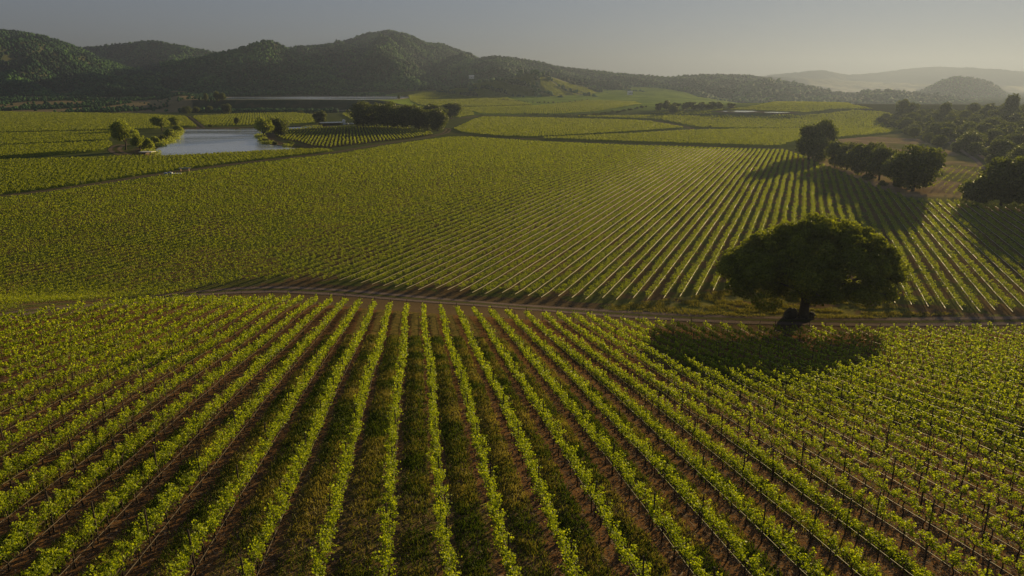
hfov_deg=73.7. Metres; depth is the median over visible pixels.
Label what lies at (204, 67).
hill forest
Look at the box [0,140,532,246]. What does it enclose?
vine row
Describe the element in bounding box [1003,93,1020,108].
broadleaf tree
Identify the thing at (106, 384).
vine row
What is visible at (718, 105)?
broadleaf tree
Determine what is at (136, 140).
willow tree
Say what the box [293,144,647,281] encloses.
vine row
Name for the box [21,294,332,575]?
vine row
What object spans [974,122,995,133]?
broadleaf tree
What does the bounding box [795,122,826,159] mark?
broadleaf tree
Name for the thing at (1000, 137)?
broadleaf tree
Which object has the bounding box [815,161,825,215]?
vine row
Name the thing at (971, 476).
vine row
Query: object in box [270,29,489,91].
hill forest
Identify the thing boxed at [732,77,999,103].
hill forest
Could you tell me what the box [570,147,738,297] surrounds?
vine row
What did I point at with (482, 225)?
vine row
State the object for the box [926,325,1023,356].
vine row
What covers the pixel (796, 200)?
vine row
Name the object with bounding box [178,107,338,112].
scrub
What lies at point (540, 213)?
vine row
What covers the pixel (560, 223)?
vine row
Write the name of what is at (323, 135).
vine row
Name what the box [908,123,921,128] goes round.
broadleaf tree
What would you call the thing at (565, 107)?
distant vines
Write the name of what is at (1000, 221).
vine row
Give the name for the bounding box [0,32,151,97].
hill
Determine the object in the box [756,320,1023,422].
vine row
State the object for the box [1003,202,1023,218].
vine row
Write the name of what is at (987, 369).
vine row
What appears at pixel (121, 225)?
vine row
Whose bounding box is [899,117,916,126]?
broadleaf tree
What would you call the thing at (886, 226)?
vine row
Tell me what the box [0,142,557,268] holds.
vine row
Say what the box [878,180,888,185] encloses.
shrub
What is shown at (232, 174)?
vine row
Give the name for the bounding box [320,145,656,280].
vine row
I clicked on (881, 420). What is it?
vine row
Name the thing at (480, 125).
distant vines
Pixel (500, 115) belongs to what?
farm track
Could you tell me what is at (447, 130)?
farm track
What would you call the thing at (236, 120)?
broadleaf tree
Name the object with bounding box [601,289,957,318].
grass
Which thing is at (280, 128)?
broadleaf tree
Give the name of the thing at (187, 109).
broadleaf tree
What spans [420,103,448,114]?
broadleaf tree
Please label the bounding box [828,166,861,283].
vine row
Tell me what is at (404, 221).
vine row
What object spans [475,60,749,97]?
ridge
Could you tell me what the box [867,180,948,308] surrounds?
vine row
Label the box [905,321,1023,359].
vine row
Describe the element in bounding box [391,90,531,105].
distant vines
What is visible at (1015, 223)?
vine row
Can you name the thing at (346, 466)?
vine row
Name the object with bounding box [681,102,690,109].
broadleaf tree
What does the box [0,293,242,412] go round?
vine row
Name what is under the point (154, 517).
vine row
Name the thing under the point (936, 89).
hill forest
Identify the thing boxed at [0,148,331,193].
distant vines
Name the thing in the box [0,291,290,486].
vine row
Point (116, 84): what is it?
hill forest
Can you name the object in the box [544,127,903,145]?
distant vines
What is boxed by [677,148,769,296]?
vine row
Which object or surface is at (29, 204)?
vine row
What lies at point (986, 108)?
broadleaf tree
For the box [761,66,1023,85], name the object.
mountain range
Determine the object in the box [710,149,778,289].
vine row
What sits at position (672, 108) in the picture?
broadleaf tree
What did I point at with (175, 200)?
vine row
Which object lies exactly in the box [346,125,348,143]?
vine row
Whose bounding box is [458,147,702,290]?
vine row
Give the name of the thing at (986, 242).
vine row
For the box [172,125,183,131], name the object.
shrub
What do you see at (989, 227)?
vine row
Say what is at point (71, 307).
vine row
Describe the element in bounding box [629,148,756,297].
vine row
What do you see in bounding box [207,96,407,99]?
reservoir water
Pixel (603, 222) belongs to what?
vine row
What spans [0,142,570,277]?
vine row
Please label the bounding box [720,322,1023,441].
vine row
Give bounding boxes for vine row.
[0,136,454,202]
[0,136,465,205]
[0,136,472,207]
[0,137,444,199]
[0,137,474,209]
[0,137,482,213]
[0,137,485,214]
[0,137,490,217]
[0,138,484,217]
[0,138,495,222]
[0,138,499,224]
[0,138,501,225]
[0,139,506,229]
[0,139,511,231]
[0,139,514,234]
[0,139,517,234]
[0,139,519,238]
[0,139,522,241]
[0,140,524,241]
[0,140,529,244]
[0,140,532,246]
[0,140,534,250]
[0,140,537,251]
[0,141,545,257]
[0,141,550,262]
[0,141,562,270]
[0,141,572,280]
[0,142,555,265]
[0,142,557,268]
[0,142,566,274]
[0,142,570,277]
[0,142,577,284]
[0,142,580,287]
[0,143,583,289]
[0,143,590,295]
[0,143,594,295]
[0,143,600,296]
[0,143,604,300]
[0,143,608,303]
[0,144,612,303]
[0,144,617,304]
[0,144,620,305]
[0,144,623,307]
[0,144,628,310]
[0,145,631,312]
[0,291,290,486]
[0,292,179,361]
[0,292,199,368]
[0,292,215,385]
[0,292,227,395]
[0,292,303,530]
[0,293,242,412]
[0,293,274,459]
[0,294,121,346]
[0,294,258,433]
[0,294,317,572]
[0,295,150,352]
[0,299,84,336]
[0,303,54,327]
[0,305,23,324]
[1,137,480,211]
[1,138,493,220]
[1,139,502,227]
[1,141,541,255]
[1,141,547,260]
[2,136,458,201]
[2,136,461,203]
[2,136,469,206]
[2,137,475,210]
[2,143,586,292]
[2,161,267,199]
[3,143,597,298]
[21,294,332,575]
[82,294,348,575]
[165,297,362,575]
[237,296,376,575]
[241,145,635,284]
[250,145,640,286]
[281,145,643,279]
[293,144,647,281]
[298,127,310,140]
[301,127,313,141]
[304,127,316,142]
[306,299,392,575]
[307,126,319,143]
[307,145,652,279]
[311,127,322,144]
[314,127,325,145]
[318,127,327,145]
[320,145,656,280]
[321,127,330,145]
[326,126,333,146]
[330,126,336,146]
[334,126,339,145]
[337,145,661,279]
[339,126,342,144]
[342,126,345,144]
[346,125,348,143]
[346,145,665,281]
[349,126,352,144]
[352,126,356,142]
[355,126,360,143]
[358,126,362,142]
[358,145,669,282]
[361,125,366,142]
[369,299,409,575]
[370,146,672,283]
[378,126,388,139]
[380,146,677,285]
[393,146,681,286]
[404,146,685,288]
[417,146,690,289]
[419,302,461,575]
[434,146,694,288]
[438,304,521,575]
[446,146,698,289]
[455,301,588,575]
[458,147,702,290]
[470,146,706,292]
[471,306,652,575]
[483,147,712,293]
[488,305,722,575]
[498,147,716,292]
[504,307,778,575]
[512,147,720,293]
[524,306,835,575]
[526,147,724,295]
[536,147,729,297]
[542,309,881,575]
[555,148,733,295]
[556,311,931,575]
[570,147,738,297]
[570,311,1001,575]
[584,148,742,299]
[587,312,1023,575]
[598,148,746,297]
[603,312,1023,560]
[611,148,751,299]
[620,313,1023,532]
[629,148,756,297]
[636,317,1023,516]
[645,148,759,299]
[655,317,1023,494]
[660,147,765,297]
[670,317,1023,484]
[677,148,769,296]
[687,318,1023,463]
[691,148,774,294]
[703,318,1023,449]
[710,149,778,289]
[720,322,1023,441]
[726,149,783,282]
[737,321,1023,431]
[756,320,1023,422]
[758,150,787,232]
[768,151,792,231]
[771,320,1023,410]
[781,153,797,221]
[791,154,801,222]
[791,322,1023,400]
[801,156,807,280]
[805,321,1023,393]
[809,159,815,213]
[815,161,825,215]
[821,163,848,279]
[822,322,1023,386]
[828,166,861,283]
[834,168,873,286]
[840,323,1023,381]
[842,172,893,297]
[850,174,915,304]
[855,324,1023,378]
[858,177,933,306]
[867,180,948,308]
[877,183,967,309]
[877,322,1023,369]
[887,188,983,311]
[890,323,1023,365]
[897,191,997,309]
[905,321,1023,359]
[910,196,1015,311]
[918,197,1023,306]
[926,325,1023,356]
[928,199,1023,291]
[937,198,1023,278]
[940,322,1023,350]
[946,199,1023,266]
[954,200,1023,256]
[955,322,1023,347]
[962,199,1023,246]
[972,322,1023,344]
[975,200,1023,239]
[983,201,1023,231]
[987,321,1023,338]
[993,202,1023,224]
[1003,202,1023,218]
[1006,324,1023,333]
[1012,203,1023,212]
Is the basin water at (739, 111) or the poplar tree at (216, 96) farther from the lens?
the poplar tree at (216, 96)
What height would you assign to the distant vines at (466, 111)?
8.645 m
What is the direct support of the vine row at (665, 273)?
on the ground at (650, 98)
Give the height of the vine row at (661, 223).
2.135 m
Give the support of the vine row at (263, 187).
on the ground at (650, 98)
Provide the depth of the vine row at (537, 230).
172.10 m
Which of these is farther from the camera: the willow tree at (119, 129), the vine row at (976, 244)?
the willow tree at (119, 129)
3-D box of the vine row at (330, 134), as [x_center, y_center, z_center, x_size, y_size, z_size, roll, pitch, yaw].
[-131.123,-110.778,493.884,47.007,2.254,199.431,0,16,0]
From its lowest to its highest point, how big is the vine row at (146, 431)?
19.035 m
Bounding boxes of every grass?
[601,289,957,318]
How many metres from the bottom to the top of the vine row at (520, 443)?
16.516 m
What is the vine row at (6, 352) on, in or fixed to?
on the ground at (650, 98)
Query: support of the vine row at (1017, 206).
on the ground at (650, 98)
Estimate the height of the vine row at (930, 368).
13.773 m
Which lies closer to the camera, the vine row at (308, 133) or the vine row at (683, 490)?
the vine row at (683, 490)
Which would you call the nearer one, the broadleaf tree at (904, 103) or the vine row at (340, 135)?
the vine row at (340, 135)
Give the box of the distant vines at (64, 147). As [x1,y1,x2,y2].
[0,140,112,156]
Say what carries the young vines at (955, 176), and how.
on the ground at (650, 98)
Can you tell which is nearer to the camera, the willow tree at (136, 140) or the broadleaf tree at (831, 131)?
the broadleaf tree at (831, 131)
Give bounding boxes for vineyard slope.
[449,72,587,96]
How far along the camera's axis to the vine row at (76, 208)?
244.81 m
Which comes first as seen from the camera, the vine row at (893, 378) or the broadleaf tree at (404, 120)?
the vine row at (893, 378)
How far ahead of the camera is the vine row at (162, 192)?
241.23 m
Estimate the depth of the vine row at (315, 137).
473.07 m
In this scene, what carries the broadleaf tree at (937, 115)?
on the ground at (650, 98)
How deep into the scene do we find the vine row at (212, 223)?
179.88 m
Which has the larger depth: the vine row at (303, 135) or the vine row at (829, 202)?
the vine row at (303, 135)
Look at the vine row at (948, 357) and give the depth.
81.86 m
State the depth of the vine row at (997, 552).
41.10 m
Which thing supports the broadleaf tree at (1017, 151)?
on the ground at (650, 98)
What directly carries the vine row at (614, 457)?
on the ground at (650, 98)
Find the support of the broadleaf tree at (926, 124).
on the ground at (650, 98)
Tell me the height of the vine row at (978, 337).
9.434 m
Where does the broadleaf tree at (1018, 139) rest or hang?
on the ground at (650, 98)
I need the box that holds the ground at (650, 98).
[0,86,1023,575]
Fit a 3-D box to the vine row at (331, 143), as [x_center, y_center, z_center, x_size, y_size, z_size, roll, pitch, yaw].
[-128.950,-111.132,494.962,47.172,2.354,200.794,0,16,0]
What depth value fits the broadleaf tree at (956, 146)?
377.02 m
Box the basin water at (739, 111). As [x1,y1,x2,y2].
[724,110,756,111]
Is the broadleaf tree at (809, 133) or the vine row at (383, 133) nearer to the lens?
the broadleaf tree at (809, 133)
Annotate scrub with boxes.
[0,91,219,111]
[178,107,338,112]
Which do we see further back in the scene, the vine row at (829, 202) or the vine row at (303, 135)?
the vine row at (303, 135)
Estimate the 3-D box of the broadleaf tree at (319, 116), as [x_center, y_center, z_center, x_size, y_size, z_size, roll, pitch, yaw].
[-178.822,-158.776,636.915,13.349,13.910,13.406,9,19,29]
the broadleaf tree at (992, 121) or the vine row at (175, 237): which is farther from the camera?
the broadleaf tree at (992, 121)
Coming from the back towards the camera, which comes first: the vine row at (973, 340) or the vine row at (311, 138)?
the vine row at (311, 138)
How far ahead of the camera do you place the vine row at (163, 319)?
65.50 m
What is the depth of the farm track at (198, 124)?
659.43 m
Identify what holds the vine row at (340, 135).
on the ground at (650, 98)
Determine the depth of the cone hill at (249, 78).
1587.45 m
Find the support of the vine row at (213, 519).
on the ground at (650, 98)
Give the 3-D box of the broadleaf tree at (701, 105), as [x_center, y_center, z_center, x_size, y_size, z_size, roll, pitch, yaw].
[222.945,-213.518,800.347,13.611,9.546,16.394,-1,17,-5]
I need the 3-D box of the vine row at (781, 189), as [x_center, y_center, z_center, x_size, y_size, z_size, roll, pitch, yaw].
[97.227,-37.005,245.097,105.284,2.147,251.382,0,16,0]
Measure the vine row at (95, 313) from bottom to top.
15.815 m
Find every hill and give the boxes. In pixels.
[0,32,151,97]
[161,43,339,95]
[296,36,470,94]
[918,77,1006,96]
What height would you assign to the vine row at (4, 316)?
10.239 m
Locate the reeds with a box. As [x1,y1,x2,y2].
[140,125,322,154]
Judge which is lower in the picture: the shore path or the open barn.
the shore path
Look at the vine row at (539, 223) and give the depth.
169.78 m
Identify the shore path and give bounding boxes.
[108,144,149,157]
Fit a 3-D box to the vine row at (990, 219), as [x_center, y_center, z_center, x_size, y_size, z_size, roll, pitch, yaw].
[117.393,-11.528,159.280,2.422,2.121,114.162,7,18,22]
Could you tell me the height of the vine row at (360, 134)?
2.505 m
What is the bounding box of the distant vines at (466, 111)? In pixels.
[342,105,473,119]
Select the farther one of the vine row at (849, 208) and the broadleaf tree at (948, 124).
the broadleaf tree at (948, 124)
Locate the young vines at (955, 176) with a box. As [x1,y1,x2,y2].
[933,164,985,197]
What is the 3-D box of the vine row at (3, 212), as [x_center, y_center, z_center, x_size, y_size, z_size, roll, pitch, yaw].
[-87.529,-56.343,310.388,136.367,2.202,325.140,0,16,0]
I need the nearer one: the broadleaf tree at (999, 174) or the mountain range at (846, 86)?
the broadleaf tree at (999, 174)
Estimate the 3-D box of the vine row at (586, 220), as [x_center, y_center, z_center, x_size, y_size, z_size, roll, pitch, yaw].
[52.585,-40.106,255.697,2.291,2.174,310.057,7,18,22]
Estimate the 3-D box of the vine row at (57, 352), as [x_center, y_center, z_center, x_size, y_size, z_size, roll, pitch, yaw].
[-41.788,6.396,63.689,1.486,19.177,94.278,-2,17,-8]
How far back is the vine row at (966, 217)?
163.84 m
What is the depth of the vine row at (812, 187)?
232.51 m
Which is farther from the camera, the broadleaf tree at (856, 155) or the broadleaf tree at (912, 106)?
the broadleaf tree at (912, 106)
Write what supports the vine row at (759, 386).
on the ground at (650, 98)
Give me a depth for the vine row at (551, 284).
162.98 m
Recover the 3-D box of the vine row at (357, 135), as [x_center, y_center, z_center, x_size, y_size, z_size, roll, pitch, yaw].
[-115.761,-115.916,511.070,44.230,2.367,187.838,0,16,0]
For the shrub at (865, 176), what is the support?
on the ground at (650, 98)
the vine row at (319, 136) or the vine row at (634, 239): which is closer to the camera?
the vine row at (634, 239)
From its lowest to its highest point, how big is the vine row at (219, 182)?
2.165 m
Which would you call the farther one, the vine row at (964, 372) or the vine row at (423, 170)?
the vine row at (423, 170)
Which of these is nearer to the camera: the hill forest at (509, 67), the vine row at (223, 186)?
the vine row at (223, 186)
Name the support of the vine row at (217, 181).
on the ground at (650, 98)
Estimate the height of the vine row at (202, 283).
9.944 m
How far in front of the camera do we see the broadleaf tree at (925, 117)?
566.47 m
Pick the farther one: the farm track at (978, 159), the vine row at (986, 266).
the farm track at (978, 159)
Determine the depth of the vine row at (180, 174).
262.42 m
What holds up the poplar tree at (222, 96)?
on the ground at (650, 98)
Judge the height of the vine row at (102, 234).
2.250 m
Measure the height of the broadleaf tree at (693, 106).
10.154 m
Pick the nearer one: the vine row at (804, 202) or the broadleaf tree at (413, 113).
the vine row at (804, 202)
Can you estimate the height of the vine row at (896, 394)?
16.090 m
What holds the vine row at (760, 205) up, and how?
on the ground at (650, 98)
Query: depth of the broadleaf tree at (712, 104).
791.92 m
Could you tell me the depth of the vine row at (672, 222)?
163.49 m
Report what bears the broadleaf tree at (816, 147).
on the ground at (650, 98)
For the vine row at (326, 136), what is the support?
on the ground at (650, 98)
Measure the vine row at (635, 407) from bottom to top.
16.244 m
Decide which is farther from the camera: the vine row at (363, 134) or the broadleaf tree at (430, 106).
the broadleaf tree at (430, 106)
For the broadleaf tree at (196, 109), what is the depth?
909.10 m
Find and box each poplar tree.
[203,93,207,100]
[213,91,219,100]
[219,93,225,99]
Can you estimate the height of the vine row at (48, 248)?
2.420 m
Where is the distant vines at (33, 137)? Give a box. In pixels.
[0,130,110,144]
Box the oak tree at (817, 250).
[715,212,912,318]
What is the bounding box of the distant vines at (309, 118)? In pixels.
[193,112,314,125]
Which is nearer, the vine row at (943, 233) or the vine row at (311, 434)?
the vine row at (311, 434)
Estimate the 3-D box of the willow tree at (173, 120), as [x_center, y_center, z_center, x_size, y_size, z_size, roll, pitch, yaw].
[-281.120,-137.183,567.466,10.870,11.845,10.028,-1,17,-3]
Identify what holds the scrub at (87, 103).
on the ground at (650, 98)
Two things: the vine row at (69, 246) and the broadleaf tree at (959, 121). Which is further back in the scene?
the broadleaf tree at (959, 121)
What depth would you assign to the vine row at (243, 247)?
164.70 m
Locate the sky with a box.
[0,0,1023,76]
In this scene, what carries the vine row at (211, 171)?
on the ground at (650, 98)
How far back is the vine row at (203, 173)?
268.75 m
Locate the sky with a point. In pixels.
(665, 38)
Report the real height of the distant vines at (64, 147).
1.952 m
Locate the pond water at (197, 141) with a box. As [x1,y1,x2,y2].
[154,126,311,155]
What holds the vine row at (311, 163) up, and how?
on the ground at (650, 98)
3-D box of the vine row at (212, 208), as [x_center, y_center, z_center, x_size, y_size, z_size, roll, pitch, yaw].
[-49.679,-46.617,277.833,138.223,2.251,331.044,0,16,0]
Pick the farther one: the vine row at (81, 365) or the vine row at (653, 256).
the vine row at (653, 256)
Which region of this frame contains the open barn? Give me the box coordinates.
[319,122,342,124]
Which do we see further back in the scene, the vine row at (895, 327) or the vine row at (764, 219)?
the vine row at (764, 219)
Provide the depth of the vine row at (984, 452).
56.25 m
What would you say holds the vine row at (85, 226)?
on the ground at (650, 98)
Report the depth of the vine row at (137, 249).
174.52 m
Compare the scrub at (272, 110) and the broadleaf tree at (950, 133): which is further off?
the scrub at (272, 110)
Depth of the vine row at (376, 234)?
179.51 m
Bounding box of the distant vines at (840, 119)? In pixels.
[578,109,899,127]
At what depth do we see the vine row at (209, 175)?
259.05 m
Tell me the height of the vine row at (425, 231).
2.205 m
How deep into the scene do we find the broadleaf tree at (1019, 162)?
199.82 m
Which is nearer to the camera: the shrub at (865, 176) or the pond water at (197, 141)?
the shrub at (865, 176)
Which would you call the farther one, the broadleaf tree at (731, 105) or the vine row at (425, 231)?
the broadleaf tree at (731, 105)
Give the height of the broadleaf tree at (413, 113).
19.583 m
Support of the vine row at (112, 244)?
on the ground at (650, 98)
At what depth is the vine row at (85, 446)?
42.41 m
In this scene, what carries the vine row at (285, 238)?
on the ground at (650, 98)
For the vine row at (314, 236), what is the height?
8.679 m
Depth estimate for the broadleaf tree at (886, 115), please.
650.77 m
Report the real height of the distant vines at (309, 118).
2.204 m
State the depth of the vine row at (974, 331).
94.08 m
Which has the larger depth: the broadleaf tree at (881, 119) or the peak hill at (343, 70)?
the peak hill at (343, 70)
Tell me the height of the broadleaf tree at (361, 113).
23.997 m
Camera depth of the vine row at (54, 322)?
80.62 m
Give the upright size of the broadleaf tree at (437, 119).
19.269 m
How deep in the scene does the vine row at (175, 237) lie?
177.76 m
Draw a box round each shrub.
[141,137,154,149]
[149,136,160,144]
[163,129,175,136]
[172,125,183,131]
[861,173,875,180]
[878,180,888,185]
[892,179,906,187]
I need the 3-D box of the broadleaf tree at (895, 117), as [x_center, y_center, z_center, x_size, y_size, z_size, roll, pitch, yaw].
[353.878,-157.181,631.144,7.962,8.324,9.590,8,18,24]
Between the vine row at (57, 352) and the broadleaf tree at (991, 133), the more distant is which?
the broadleaf tree at (991, 133)
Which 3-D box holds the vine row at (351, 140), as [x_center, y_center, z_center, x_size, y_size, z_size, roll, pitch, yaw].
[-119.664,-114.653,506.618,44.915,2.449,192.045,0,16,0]
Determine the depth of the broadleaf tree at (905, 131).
503.87 m
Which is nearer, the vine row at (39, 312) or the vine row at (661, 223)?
the vine row at (39, 312)
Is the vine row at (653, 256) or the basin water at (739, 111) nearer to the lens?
the vine row at (653, 256)
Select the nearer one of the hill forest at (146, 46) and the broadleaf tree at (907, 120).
the broadleaf tree at (907, 120)
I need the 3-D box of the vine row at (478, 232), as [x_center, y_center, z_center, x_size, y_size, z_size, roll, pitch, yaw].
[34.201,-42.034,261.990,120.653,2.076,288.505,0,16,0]
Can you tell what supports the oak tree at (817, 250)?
on the ground at (650, 98)
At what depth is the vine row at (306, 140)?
479.32 m
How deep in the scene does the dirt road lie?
107.50 m
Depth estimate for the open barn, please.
636.07 m
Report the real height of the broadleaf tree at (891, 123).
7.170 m
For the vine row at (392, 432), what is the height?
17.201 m
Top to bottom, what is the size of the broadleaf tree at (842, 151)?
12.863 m
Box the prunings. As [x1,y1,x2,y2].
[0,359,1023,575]
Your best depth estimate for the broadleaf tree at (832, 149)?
301.17 m
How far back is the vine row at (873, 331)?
83.36 m
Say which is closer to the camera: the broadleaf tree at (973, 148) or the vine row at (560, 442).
the vine row at (560, 442)
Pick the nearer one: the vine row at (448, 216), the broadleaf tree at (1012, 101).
the vine row at (448, 216)
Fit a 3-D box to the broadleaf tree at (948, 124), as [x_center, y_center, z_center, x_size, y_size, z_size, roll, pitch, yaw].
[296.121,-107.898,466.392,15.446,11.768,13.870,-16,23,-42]
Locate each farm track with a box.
[0,128,451,196]
[186,116,205,127]
[448,115,531,118]
[454,133,797,152]
[519,121,693,138]
[875,113,989,172]
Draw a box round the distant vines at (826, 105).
[651,101,871,113]
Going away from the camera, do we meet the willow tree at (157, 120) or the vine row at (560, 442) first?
the vine row at (560, 442)
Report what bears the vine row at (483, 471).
on the ground at (650, 98)
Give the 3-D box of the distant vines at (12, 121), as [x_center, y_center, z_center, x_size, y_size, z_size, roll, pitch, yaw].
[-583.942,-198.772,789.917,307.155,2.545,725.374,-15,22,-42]
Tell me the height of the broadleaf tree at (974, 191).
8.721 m
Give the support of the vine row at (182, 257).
on the ground at (650, 98)
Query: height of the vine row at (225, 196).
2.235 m
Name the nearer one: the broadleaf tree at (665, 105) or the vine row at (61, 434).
the vine row at (61, 434)
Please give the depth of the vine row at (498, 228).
173.62 m
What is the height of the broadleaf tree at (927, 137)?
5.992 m
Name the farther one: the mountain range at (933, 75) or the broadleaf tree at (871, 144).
the mountain range at (933, 75)
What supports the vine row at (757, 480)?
on the ground at (650, 98)
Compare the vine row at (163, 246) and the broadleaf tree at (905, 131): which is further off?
the broadleaf tree at (905, 131)
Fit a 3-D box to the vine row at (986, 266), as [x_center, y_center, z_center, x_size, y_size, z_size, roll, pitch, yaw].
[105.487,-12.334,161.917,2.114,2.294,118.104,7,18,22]
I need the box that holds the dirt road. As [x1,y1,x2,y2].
[0,286,1023,326]
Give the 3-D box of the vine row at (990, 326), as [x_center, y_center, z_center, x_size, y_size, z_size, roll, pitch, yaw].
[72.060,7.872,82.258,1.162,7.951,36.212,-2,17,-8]
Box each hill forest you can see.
[0,29,227,96]
[80,40,218,72]
[158,39,385,95]
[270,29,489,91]
[436,69,607,96]
[468,55,835,102]
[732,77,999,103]
[915,76,1009,96]
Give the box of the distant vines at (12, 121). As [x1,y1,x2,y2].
[0,111,196,131]
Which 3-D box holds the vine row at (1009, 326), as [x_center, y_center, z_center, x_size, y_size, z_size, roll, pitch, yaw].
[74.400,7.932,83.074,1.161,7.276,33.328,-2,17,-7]
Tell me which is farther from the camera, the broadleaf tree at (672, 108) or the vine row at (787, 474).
the broadleaf tree at (672, 108)
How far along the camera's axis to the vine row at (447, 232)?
178.25 m
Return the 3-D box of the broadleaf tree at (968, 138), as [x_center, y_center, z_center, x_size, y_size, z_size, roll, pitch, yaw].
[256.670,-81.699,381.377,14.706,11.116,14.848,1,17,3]
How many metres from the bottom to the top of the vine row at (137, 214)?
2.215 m
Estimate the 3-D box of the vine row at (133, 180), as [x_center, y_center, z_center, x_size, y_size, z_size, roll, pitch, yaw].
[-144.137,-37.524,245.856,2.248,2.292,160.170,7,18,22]
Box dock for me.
[140,151,155,155]
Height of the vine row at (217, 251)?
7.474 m
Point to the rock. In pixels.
(790, 313)
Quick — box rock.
[783,308,797,318]
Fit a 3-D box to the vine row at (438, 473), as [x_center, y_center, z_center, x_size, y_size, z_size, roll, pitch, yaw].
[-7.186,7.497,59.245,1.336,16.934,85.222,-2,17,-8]
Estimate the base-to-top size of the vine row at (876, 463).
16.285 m
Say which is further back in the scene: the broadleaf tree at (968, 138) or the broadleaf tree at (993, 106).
the broadleaf tree at (993, 106)
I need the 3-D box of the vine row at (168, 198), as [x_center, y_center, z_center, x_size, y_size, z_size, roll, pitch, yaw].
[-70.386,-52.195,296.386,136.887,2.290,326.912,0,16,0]
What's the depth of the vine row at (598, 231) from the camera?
168.97 m
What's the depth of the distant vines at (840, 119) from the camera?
654.17 m
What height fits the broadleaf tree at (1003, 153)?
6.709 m
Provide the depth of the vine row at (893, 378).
66.81 m
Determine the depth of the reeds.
446.54 m
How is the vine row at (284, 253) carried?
on the ground at (650, 98)
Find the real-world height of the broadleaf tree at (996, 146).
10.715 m
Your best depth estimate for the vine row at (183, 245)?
168.05 m
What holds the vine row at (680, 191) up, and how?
on the ground at (650, 98)
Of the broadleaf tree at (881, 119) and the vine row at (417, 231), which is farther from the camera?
the broadleaf tree at (881, 119)
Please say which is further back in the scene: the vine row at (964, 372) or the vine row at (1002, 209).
the vine row at (1002, 209)
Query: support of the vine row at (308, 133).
on the ground at (650, 98)
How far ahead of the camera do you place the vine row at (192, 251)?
163.34 m
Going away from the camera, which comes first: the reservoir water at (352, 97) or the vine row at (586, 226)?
the vine row at (586, 226)
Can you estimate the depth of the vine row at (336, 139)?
468.72 m
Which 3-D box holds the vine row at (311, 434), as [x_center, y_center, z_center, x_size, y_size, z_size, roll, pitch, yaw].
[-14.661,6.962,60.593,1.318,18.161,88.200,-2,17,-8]
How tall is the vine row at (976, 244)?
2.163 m
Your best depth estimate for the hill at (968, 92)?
2299.52 m
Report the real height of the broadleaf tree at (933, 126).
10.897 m
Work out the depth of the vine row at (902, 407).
58.35 m
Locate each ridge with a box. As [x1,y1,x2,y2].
[87,43,208,71]
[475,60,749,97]
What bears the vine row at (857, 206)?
on the ground at (650, 98)
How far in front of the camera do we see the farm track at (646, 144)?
424.21 m
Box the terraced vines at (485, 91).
[437,73,597,96]
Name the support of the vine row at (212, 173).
on the ground at (650, 98)
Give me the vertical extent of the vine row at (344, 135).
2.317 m
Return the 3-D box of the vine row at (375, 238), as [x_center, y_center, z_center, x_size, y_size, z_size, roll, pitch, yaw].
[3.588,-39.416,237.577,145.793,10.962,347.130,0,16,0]
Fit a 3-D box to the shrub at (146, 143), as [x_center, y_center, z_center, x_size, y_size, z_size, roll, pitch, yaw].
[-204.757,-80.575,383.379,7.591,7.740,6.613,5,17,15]
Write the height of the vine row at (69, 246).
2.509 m
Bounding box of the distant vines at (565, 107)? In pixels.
[462,100,641,113]
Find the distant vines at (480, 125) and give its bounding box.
[453,116,682,136]
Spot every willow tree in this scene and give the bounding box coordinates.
[108,119,139,149]
[129,133,144,151]
[149,115,169,130]
[167,116,181,125]
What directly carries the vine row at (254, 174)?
on the ground at (650, 98)
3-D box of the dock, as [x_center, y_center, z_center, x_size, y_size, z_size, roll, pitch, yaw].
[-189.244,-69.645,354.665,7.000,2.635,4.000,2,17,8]
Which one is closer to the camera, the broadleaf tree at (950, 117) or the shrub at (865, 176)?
the shrub at (865, 176)
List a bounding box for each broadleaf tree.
[181,106,192,113]
[192,106,200,112]
[220,103,231,112]
[234,117,239,123]
[252,117,274,135]
[267,117,289,136]
[312,110,327,124]
[346,101,377,127]
[370,102,382,126]
[374,103,394,127]
[385,105,400,128]
[395,104,418,127]
[406,107,426,128]
[417,109,430,129]
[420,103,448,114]
[425,108,448,130]
[441,103,461,118]
[655,103,661,109]
[660,100,670,109]
[668,104,678,112]
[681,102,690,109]
[688,101,697,109]
[698,102,707,109]
[705,101,716,108]
[714,102,723,108]
[727,103,735,107]
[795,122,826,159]
[805,137,831,161]
[816,118,839,142]
[823,140,847,167]
[836,141,857,169]
[844,143,872,174]
[861,141,885,172]
[865,145,895,179]
[878,115,885,122]
[879,149,906,181]
[881,113,889,117]
[881,143,947,190]
[883,118,890,124]
[887,119,895,126]
[890,113,898,120]
[895,99,909,111]
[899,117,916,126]
[902,127,911,134]
[904,112,918,117]
[906,127,921,136]
[908,102,920,111]
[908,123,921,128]
[920,114,936,122]
[922,133,933,141]
[923,119,934,127]
[926,111,940,121]
[929,122,942,136]
[931,135,948,146]
[935,121,957,135]
[938,101,952,119]
[940,126,960,140]
[941,114,956,122]
[950,142,963,151]
[953,117,965,125]
[955,132,988,148]
[956,178,1003,204]
[959,122,975,131]
[965,142,983,154]
[966,102,982,112]
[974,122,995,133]
[975,156,1023,205]
[981,117,1003,124]
[983,104,990,113]
[983,128,1004,144]
[983,139,1017,155]
[984,153,999,162]
[990,103,998,109]
[990,135,1006,142]
[998,149,1010,158]
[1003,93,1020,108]
[1003,132,1023,145]
[1004,145,1023,156]
[1006,111,1023,123]
[1011,155,1023,206]
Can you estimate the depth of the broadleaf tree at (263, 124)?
467.19 m
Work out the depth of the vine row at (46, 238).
201.88 m
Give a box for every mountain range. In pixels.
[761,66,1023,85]
[766,76,1023,91]

